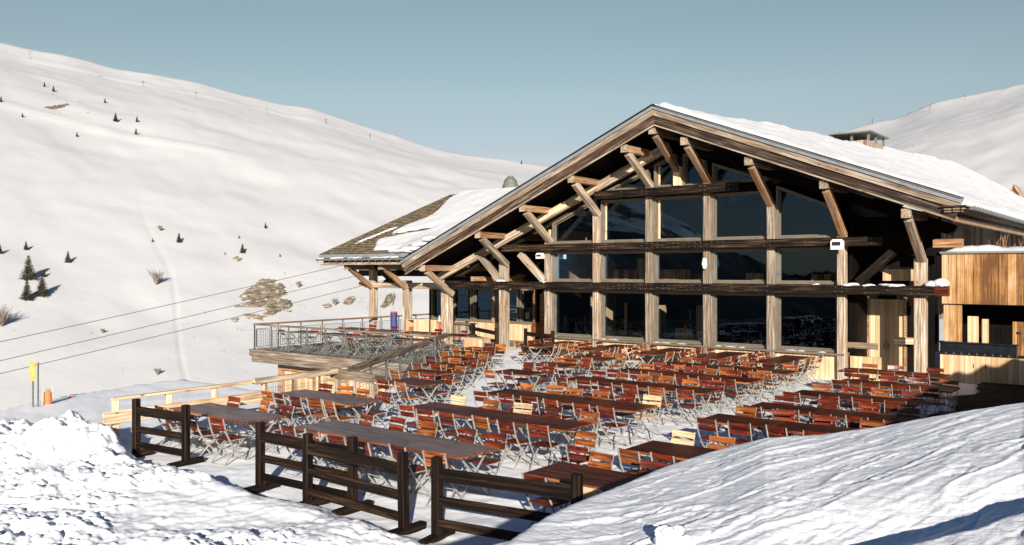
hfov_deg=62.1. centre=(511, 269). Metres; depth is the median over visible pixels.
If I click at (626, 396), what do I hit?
folding chair
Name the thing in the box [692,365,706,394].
folding chair
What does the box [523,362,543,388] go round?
folding chair
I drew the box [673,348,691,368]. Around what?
folding chair
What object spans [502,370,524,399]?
folding chair
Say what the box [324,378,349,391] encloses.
window
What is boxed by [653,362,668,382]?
folding chair
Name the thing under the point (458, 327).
bar counter
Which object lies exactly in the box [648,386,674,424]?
folding chair
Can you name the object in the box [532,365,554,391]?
folding chair
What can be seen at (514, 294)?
window
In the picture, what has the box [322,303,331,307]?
rock outcrop
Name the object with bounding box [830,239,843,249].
floodlight
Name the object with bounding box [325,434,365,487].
folding chair
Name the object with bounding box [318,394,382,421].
folding table
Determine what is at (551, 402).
folding chair
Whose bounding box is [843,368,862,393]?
folding chair
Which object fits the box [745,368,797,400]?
folding table
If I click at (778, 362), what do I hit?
folding table
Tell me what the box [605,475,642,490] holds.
folding table
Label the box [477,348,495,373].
folding chair
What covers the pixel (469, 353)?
folding chair
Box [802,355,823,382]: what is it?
folding chair
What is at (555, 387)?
folding chair
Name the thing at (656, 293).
window
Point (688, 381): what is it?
folding chair
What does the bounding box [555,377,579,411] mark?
folding chair
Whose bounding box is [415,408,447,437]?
folding chair
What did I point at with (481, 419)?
folding chair
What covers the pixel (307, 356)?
side deck
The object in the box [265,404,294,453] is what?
folding chair
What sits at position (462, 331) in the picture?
folding chair
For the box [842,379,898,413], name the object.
folding table
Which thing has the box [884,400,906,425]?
folding chair
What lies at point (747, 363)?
folding chair
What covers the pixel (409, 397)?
folding chair
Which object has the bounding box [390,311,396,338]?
padded post
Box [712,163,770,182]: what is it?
window
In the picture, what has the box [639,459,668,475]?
folding chair
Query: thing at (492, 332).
timber fence
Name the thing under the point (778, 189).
window
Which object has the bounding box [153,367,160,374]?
bare shrub
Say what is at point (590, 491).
folding chair
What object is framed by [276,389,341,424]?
folding table
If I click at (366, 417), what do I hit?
folding chair
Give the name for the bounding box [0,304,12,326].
bare shrub
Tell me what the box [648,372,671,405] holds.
folding chair
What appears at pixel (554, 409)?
folding chair
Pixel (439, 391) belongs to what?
folding chair
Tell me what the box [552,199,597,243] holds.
window
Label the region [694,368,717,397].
folding chair
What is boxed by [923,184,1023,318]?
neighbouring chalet
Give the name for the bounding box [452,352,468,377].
folding chair
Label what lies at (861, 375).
folding chair
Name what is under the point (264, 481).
timber fence
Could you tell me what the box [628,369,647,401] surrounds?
folding chair
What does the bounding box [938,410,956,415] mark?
folding chair
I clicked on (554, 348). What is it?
folding chair
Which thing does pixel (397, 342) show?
folding chair
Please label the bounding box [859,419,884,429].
folding chair
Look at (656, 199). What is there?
window
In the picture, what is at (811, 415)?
folding chair
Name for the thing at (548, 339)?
folding chair
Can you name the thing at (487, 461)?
folding chair
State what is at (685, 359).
folding chair
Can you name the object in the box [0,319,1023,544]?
snow ground
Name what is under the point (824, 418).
folding chair
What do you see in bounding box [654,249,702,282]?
window
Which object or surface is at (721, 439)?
folding chair
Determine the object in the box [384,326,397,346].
folding chair
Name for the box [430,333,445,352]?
folding chair
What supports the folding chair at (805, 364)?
on the snow ground at (74, 470)
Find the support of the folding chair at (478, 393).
on the snow ground at (74, 470)
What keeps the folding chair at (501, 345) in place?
on the snow ground at (74, 470)
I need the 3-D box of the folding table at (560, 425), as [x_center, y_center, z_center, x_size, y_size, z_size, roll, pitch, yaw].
[0.682,3.231,15.902,1.360,0.761,0.924,0,0,39]
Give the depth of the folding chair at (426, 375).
22.49 m
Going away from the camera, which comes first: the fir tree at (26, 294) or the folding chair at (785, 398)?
the folding chair at (785, 398)
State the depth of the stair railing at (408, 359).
26.72 m
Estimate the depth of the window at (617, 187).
33.14 m
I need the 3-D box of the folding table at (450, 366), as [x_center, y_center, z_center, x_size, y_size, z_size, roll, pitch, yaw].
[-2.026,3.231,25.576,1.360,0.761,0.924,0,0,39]
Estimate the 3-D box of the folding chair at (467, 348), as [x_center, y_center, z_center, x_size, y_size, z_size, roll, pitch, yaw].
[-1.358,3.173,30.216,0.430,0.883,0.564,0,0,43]
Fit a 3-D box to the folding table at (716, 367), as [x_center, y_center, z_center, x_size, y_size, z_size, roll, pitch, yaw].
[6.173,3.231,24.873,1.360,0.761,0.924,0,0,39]
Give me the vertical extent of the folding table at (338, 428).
0.761 m
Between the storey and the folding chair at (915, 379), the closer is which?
the folding chair at (915, 379)
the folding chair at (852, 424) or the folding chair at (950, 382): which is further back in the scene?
the folding chair at (950, 382)
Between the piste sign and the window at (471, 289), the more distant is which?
the window at (471, 289)
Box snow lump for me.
[653,524,690,544]
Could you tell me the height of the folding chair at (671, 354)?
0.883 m
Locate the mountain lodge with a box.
[316,102,1023,384]
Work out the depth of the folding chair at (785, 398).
18.45 m
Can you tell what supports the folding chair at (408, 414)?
on the snow ground at (74, 470)
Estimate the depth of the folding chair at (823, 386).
20.33 m
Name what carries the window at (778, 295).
in the mountain lodge
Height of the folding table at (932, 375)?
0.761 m
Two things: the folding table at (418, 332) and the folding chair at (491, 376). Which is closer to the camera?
the folding chair at (491, 376)
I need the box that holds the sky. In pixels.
[0,0,1023,165]
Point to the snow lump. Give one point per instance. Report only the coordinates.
(666, 534)
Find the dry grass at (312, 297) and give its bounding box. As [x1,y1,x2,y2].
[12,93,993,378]
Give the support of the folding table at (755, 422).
on the snow ground at (74, 470)
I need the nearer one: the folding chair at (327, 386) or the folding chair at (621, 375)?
the folding chair at (327, 386)
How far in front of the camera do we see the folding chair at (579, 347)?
31.54 m
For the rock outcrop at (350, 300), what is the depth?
122.76 m
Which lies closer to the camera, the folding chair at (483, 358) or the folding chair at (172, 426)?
the folding chair at (172, 426)
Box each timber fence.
[130,398,203,467]
[243,422,372,515]
[297,433,425,534]
[417,456,582,543]
[472,324,504,353]
[518,328,559,358]
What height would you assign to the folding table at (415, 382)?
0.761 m
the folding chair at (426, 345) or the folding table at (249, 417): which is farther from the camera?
the folding chair at (426, 345)
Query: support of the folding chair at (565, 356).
on the snow ground at (74, 470)
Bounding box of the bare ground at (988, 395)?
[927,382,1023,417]
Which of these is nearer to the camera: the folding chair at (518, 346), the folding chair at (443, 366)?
the folding chair at (443, 366)
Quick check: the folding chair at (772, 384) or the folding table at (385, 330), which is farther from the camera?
the folding table at (385, 330)
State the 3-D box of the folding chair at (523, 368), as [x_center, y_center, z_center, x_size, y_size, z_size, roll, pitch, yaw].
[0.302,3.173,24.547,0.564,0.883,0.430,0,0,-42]
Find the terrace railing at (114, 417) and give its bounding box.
[103,367,374,438]
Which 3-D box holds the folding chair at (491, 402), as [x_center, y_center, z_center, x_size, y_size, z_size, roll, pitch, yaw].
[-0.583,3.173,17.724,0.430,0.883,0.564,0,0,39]
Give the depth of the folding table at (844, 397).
19.47 m
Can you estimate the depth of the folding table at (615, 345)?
31.91 m
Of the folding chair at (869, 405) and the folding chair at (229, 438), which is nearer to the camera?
the folding chair at (229, 438)
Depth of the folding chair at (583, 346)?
32.92 m
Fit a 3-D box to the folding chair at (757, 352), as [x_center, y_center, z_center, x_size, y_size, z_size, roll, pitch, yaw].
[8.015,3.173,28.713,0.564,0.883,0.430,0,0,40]
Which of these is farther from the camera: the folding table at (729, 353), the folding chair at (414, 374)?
the folding table at (729, 353)
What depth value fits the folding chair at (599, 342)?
32.44 m
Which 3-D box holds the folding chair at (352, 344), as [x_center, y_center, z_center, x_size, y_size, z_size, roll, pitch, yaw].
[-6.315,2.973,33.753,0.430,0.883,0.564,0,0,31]
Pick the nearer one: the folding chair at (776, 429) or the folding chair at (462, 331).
the folding chair at (776, 429)
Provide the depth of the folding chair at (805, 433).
14.42 m
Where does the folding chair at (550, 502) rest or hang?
on the snow ground at (74, 470)
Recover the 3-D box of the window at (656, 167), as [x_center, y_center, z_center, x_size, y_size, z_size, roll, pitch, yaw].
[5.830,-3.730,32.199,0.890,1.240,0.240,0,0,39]
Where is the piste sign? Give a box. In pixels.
[30,361,38,406]
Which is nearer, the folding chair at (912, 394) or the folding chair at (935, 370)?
the folding chair at (912, 394)
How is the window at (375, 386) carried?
in the storey
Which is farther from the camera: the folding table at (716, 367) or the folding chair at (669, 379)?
the folding table at (716, 367)
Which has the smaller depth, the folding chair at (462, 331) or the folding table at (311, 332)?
the folding chair at (462, 331)
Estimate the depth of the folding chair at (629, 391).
20.40 m
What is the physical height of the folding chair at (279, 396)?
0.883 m
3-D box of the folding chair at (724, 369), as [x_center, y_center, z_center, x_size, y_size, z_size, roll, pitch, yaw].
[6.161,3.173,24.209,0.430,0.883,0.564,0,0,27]
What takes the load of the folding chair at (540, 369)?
on the snow ground at (74, 470)
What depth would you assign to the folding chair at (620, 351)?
30.52 m
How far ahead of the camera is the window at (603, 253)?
33.55 m
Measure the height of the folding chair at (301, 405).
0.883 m
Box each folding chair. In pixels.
[154,405,180,446]
[171,409,207,450]
[190,414,220,457]
[207,396,240,442]
[208,417,246,465]
[238,399,270,446]
[260,390,287,425]
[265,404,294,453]
[272,393,302,432]
[279,329,294,348]
[279,424,301,475]
[288,396,317,437]
[303,383,332,422]
[304,329,318,347]
[304,428,336,481]
[306,397,335,438]
[322,332,338,353]
[322,399,353,442]
[325,385,353,422]
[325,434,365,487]
[337,413,374,464]
[338,327,351,346]
[341,388,370,423]
[344,334,360,355]
[346,332,360,351]
[358,441,391,496]
[359,328,374,348]
[363,325,376,343]
[363,391,391,428]
[369,334,383,353]
[371,416,406,459]
[375,379,401,414]
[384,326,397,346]
[388,443,430,499]
[389,369,413,401]
[394,338,407,360]
[394,381,421,417]
[398,404,421,434]
[404,331,418,350]
[407,371,431,403]
[408,420,437,476]
[411,362,431,391]
[412,372,435,403]
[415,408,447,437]
[417,337,431,356]
[422,450,463,510]
[424,356,444,377]
[424,363,446,394]
[428,329,442,349]
[429,364,451,393]
[429,374,453,403]
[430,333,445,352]
[436,395,466,435]
[437,411,469,441]
[438,350,454,361]
[440,357,460,384]
[442,365,465,397]
[446,357,460,387]
[447,426,476,483]
[450,346,468,369]
[452,330,467,350]
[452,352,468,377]
[455,359,477,389]
[463,352,474,377]
[464,347,482,371]
[466,347,482,369]
[468,353,488,380]
[468,431,507,491]
[469,399,499,442]
[471,415,507,459]
[473,390,500,429]
[477,343,493,366]
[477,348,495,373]
[483,369,507,399]
[489,344,505,369]
[496,420,533,470]
[497,393,524,428]
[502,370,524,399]
[503,402,532,450]
[510,382,534,409]
[512,363,533,388]
[514,341,530,363]
[520,396,547,435]
[521,472,569,527]
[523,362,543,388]
[526,423,559,470]
[527,340,543,362]
[529,405,562,454]
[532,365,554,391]
[533,339,549,361]
[534,363,556,392]
[539,384,563,413]
[542,398,573,440]
[543,338,559,360]
[543,344,559,361]
[547,363,568,390]
[548,357,566,383]
[551,342,568,360]
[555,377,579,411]
[556,358,576,386]
[558,430,597,483]
[559,387,582,420]
[563,355,582,382]
[565,341,581,363]
[565,444,591,465]
[567,344,584,368]
[567,410,599,455]
[569,359,591,387]
[572,402,603,443]
[574,340,589,361]
[576,379,598,396]
[577,343,591,355]
[581,357,601,384]
[581,390,609,429]
[583,451,613,496]
[583,486,601,499]
[584,370,606,397]
[585,342,600,362]
[586,351,602,375]
[595,341,612,364]
[595,352,613,377]
[596,406,628,450]
[597,381,621,412]
[599,347,615,369]
[606,368,625,399]
[608,353,626,378]
[609,393,635,437]
[610,346,624,368]
[610,372,628,399]
[617,447,644,474]
[618,345,633,367]
[621,348,639,374]
[621,384,645,420]
[625,344,643,367]
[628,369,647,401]
[631,347,648,368]
[632,363,653,394]
[633,394,661,439]
[634,374,651,402]
[639,345,657,367]
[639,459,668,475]
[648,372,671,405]
[648,376,673,411]
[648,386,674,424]
[649,344,664,367]
[650,452,675,470]
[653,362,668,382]
[653,364,674,392]
[657,351,674,369]
[659,429,695,462]
[667,350,685,367]
[671,363,688,393]
[672,357,691,384]
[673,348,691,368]
[674,374,697,408]
[675,379,698,417]
[676,388,700,426]
[678,366,698,397]
[679,352,692,370]
[688,350,701,369]
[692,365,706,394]
[693,358,709,386]
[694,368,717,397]
[695,349,712,373]
[695,417,726,447]
[698,376,722,410]
[699,380,724,417]
[706,348,725,373]
[708,435,734,448]
[716,360,730,390]
[719,367,734,397]
[719,370,741,405]
[720,355,738,383]
[720,378,744,412]
[725,406,756,445]
[727,421,754,445]
[733,352,752,374]
[735,361,754,392]
[737,368,757,400]
[739,356,754,384]
[742,371,764,403]
[742,404,769,439]
[746,351,759,376]
[747,354,768,381]
[753,362,775,393]
[757,353,776,380]
[757,370,780,402]
[763,351,782,378]
[765,424,788,437]
[768,395,794,434]
[772,409,794,435]
[777,364,797,393]
[777,408,801,435]
[780,360,799,388]
[782,391,807,422]
[790,358,811,386]
[793,356,815,384]
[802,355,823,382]
[803,430,828,435]
[809,384,830,418]
[809,398,838,423]
[809,412,832,423]
[812,414,836,426]
[819,394,844,427]
[831,379,855,410]
[835,386,860,426]
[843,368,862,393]
[845,415,869,428]
[848,373,869,408]
[852,397,874,427]
[853,402,880,428]
[857,363,877,393]
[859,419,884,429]
[861,382,882,411]
[869,388,890,413]
[876,375,897,410]
[878,371,895,397]
[883,419,900,425]
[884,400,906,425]
[888,366,906,397]
[891,384,913,414]
[897,406,919,416]
[898,391,922,417]
[909,377,926,414]
[912,373,934,406]
[920,387,945,417]
[922,367,943,401]
[934,379,958,412]
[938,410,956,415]
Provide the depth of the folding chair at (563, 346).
31.98 m
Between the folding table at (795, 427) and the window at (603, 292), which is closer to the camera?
the folding table at (795, 427)
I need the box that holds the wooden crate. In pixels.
[463,337,491,364]
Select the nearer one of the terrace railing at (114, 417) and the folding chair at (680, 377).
the terrace railing at (114, 417)
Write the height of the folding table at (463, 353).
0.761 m
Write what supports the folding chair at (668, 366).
on the snow ground at (74, 470)
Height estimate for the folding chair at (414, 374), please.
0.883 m
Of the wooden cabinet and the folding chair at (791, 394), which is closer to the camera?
the folding chair at (791, 394)
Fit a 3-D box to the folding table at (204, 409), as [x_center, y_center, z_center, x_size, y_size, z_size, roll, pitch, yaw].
[-6.269,3.231,17.507,1.360,0.761,0.924,0,0,39]
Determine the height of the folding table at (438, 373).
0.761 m
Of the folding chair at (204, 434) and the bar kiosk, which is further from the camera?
the bar kiosk
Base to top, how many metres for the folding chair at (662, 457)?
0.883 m
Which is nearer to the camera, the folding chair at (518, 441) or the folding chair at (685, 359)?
the folding chair at (518, 441)
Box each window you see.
[294,377,315,390]
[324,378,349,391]
[374,384,393,395]
[431,289,440,319]
[453,288,472,321]
[473,288,494,322]
[495,288,519,323]
[520,289,532,324]
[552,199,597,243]
[552,251,592,281]
[552,289,592,337]
[601,198,644,242]
[601,250,644,282]
[601,290,644,340]
[606,169,650,190]
[654,154,677,186]
[654,194,702,241]
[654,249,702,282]
[654,291,702,344]
[683,153,707,184]
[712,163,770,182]
[712,191,770,239]
[712,248,765,283]
[712,292,765,348]
[776,186,840,238]
[776,247,836,284]
[776,293,836,352]
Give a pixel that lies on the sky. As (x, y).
(535, 82)
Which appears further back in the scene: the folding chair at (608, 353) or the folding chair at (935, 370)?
the folding chair at (608, 353)
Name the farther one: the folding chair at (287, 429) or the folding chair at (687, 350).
the folding chair at (687, 350)
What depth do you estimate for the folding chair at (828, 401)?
17.97 m
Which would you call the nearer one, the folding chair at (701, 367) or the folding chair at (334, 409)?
the folding chair at (334, 409)
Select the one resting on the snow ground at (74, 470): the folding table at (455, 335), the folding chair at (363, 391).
the folding chair at (363, 391)
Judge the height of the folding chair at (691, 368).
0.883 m
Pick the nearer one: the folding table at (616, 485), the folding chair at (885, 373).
the folding table at (616, 485)
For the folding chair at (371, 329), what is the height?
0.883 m
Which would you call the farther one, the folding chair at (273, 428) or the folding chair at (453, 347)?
the folding chair at (453, 347)
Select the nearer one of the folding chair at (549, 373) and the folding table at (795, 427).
the folding table at (795, 427)
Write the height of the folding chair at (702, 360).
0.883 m
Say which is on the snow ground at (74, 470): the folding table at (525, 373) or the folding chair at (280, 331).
the folding table at (525, 373)
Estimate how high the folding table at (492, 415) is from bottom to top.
0.761 m
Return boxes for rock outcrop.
[44,103,69,109]
[231,317,238,321]
[234,278,287,307]
[243,313,267,320]
[263,297,292,315]
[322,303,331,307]
[343,296,355,304]
[380,292,395,307]
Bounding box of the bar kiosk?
[938,245,1023,384]
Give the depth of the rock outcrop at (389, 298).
126.31 m
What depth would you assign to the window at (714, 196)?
30.66 m
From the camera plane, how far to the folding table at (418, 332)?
36.07 m
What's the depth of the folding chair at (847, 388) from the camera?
19.86 m
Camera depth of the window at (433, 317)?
44.56 m
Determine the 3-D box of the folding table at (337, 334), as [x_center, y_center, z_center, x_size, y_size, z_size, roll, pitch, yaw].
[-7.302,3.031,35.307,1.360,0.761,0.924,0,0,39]
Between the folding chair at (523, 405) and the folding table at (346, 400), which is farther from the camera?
the folding table at (346, 400)
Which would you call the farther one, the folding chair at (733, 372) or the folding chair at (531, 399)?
the folding chair at (733, 372)
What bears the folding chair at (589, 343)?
on the snow ground at (74, 470)
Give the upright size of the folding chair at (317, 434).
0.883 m
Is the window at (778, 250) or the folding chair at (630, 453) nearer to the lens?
the folding chair at (630, 453)
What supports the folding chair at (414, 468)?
on the snow ground at (74, 470)
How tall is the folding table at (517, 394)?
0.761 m
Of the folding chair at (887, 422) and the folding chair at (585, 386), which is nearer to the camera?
the folding chair at (887, 422)
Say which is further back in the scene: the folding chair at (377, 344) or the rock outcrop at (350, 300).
the rock outcrop at (350, 300)
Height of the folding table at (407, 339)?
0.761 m
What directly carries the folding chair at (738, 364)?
on the snow ground at (74, 470)
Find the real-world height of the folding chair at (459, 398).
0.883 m
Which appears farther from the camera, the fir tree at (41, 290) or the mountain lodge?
the fir tree at (41, 290)
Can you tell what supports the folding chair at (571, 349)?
on the snow ground at (74, 470)
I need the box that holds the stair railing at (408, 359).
[347,333,447,394]
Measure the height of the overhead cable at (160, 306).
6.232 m
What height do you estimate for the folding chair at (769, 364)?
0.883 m
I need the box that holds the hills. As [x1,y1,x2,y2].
[0,42,1023,410]
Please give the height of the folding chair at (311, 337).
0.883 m
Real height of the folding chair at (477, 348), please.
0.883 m
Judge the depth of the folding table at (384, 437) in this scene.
14.47 m
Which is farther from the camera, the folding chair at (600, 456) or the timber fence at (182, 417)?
the timber fence at (182, 417)
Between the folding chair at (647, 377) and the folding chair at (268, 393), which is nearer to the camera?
the folding chair at (268, 393)
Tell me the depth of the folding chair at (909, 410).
16.90 m
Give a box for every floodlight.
[536,253,543,258]
[702,258,706,268]
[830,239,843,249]
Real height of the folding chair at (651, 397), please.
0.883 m
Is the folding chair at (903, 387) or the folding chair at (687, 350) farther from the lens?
the folding chair at (687, 350)
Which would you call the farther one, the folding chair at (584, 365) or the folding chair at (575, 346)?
the folding chair at (575, 346)
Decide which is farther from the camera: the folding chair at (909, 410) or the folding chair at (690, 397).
the folding chair at (690, 397)
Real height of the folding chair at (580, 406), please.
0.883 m
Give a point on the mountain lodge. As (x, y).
(626, 226)
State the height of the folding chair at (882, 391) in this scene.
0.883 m
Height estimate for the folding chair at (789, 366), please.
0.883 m
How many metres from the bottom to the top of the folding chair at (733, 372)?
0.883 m
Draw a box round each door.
[540,293,543,341]
[869,299,886,369]
[887,299,903,376]
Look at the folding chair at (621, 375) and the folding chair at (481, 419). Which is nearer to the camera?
the folding chair at (481, 419)
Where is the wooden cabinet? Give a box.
[406,318,428,342]
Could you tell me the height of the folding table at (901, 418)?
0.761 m
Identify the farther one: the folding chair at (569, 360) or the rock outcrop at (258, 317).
the rock outcrop at (258, 317)
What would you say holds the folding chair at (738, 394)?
on the snow ground at (74, 470)
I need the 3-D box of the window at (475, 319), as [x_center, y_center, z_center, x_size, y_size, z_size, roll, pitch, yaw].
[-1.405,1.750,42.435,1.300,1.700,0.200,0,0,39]
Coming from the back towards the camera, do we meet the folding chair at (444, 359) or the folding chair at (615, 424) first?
the folding chair at (444, 359)
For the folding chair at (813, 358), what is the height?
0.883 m
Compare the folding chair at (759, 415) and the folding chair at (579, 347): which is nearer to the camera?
the folding chair at (759, 415)
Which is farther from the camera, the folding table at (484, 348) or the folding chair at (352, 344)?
the folding chair at (352, 344)
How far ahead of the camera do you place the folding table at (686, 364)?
25.93 m
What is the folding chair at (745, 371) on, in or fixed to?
on the snow ground at (74, 470)
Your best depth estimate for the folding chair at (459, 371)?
24.14 m
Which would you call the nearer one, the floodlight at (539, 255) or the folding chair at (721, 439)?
the folding chair at (721, 439)
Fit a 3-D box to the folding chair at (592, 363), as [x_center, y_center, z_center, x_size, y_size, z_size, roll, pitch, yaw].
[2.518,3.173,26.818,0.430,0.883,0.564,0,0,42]
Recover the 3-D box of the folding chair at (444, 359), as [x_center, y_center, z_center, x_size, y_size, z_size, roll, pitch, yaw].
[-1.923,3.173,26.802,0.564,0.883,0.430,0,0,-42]
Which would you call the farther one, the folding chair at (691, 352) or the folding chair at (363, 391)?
the folding chair at (691, 352)
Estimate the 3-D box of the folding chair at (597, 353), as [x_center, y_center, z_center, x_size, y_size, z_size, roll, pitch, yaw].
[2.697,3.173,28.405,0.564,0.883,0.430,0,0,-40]
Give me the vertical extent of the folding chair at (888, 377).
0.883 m
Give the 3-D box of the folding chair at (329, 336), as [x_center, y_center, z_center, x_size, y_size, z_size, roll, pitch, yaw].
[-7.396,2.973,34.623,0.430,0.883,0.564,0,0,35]
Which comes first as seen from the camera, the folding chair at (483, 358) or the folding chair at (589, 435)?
the folding chair at (589, 435)
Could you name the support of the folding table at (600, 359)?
on the snow ground at (74, 470)
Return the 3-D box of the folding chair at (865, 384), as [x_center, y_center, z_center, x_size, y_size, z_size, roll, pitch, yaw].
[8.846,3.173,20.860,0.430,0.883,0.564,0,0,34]
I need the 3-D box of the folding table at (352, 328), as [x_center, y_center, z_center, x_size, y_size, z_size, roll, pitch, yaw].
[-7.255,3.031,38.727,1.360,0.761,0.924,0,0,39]
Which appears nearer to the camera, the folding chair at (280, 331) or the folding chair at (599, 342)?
the folding chair at (599, 342)
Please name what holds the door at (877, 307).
in the mountain lodge
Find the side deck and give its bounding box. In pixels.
[249,313,537,378]
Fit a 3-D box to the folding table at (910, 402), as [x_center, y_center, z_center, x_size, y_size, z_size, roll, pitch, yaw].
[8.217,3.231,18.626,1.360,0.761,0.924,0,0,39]
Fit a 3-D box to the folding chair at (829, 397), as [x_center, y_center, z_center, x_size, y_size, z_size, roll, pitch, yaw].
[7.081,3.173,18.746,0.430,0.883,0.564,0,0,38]
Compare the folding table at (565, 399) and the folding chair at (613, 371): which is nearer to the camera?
the folding table at (565, 399)
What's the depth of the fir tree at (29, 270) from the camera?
101.47 m
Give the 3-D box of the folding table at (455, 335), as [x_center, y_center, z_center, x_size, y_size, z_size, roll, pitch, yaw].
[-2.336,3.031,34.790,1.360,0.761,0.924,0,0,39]
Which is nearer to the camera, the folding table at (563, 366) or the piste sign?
the piste sign
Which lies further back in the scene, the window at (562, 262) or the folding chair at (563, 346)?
the window at (562, 262)
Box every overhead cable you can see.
[0,265,341,341]
[0,276,353,360]
[0,276,399,373]
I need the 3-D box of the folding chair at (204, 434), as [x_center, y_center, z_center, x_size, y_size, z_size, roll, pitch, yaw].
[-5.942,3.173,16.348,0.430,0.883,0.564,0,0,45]
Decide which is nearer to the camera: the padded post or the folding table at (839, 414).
the folding table at (839, 414)
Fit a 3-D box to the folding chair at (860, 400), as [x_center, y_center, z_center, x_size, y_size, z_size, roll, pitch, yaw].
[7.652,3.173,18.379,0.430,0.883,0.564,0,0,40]
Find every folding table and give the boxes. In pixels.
[169,402,243,450]
[206,409,286,459]
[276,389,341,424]
[287,330,321,349]
[296,420,382,470]
[317,332,355,352]
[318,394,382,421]
[335,327,369,345]
[345,428,437,488]
[353,335,390,356]
[366,329,402,347]
[389,337,425,358]
[389,378,445,410]
[399,331,436,350]
[400,369,454,401]
[401,437,498,498]
[414,402,480,442]
[422,362,471,389]
[437,356,480,383]
[438,333,474,350]
[449,351,491,375]
[454,408,533,458]
[461,346,500,369]
[488,389,550,429]
[495,369,547,399]
[507,415,591,466]
[523,343,560,362]
[525,461,639,511]
[534,362,581,390]
[536,394,602,437]
[548,341,582,361]
[568,376,620,409]
[573,355,617,378]
[576,347,616,369]
[585,399,656,445]
[597,344,635,365]
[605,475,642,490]
[610,380,668,418]
[621,368,669,394]
[626,440,718,470]
[632,350,668,374]
[654,348,692,361]
[659,384,720,423]
[662,361,707,382]
[662,371,713,403]
[691,354,729,379]
[702,364,749,395]
[705,413,783,443]
[707,375,763,409]
[713,351,746,373]
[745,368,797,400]
[751,402,824,439]
[753,358,795,386]
[773,355,809,381]
[773,421,858,434]
[794,390,859,426]
[815,408,895,421]
[838,367,895,396]
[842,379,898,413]
[849,395,925,414]
[887,415,922,421]
[890,383,959,414]
[892,371,950,401]
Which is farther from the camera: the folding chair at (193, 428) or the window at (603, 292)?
the window at (603, 292)
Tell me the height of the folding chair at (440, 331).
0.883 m
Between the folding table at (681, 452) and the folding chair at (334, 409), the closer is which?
the folding table at (681, 452)
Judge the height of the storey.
2.880 m
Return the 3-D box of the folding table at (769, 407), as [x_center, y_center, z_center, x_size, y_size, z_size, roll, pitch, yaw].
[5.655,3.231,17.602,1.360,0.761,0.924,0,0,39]
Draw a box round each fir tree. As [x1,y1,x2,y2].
[18,279,34,300]
[19,255,37,280]
[35,274,50,296]
[65,252,71,262]
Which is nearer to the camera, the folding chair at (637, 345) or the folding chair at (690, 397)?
the folding chair at (690, 397)
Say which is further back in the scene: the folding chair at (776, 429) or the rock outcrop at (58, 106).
the rock outcrop at (58, 106)
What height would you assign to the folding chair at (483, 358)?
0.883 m
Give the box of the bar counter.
[437,321,477,339]
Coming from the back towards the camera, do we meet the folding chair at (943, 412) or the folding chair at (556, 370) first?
the folding chair at (556, 370)
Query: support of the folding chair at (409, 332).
on the side deck
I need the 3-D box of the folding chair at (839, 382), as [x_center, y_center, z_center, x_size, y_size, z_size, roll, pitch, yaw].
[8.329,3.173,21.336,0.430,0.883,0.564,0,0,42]
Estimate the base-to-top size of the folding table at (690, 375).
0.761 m
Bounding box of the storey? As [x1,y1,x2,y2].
[278,365,396,395]
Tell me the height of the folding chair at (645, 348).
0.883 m
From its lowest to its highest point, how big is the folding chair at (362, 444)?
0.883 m
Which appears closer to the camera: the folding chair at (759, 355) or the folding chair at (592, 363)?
the folding chair at (592, 363)
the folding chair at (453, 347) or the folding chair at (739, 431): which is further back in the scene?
the folding chair at (453, 347)
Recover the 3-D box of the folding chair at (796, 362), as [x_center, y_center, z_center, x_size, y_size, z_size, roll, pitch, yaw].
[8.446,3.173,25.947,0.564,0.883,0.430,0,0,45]
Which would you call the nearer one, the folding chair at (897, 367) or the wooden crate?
the folding chair at (897, 367)
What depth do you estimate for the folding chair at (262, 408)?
17.73 m
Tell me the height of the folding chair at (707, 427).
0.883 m
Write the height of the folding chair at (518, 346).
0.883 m
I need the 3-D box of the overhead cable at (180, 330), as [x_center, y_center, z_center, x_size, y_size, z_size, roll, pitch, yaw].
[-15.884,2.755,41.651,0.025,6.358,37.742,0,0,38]
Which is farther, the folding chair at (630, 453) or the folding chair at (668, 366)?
the folding chair at (668, 366)
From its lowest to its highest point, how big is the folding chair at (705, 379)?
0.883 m
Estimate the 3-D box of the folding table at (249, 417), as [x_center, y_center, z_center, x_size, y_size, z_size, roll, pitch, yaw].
[-5.207,3.231,16.658,1.360,0.761,0.924,0,0,39]
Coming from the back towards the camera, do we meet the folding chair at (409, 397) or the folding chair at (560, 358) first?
the folding chair at (560, 358)
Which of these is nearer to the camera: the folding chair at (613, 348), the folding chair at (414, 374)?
the folding chair at (414, 374)
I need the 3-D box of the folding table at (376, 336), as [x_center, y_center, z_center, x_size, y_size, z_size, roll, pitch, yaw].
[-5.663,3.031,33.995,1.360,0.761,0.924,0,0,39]
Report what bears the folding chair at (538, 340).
on the snow ground at (74, 470)
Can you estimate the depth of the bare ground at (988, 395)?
23.44 m
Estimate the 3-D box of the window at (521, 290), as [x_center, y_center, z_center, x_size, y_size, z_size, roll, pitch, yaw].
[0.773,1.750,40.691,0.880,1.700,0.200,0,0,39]
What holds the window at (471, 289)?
in the mountain lodge
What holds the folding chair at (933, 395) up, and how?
on the snow ground at (74, 470)
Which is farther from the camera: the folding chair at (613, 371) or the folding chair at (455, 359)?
the folding chair at (455, 359)
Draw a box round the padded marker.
[42,383,53,404]
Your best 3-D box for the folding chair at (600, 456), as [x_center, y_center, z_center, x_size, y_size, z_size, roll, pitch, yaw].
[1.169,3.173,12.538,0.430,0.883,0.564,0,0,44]
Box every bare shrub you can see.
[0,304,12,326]
[147,268,165,284]
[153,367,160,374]

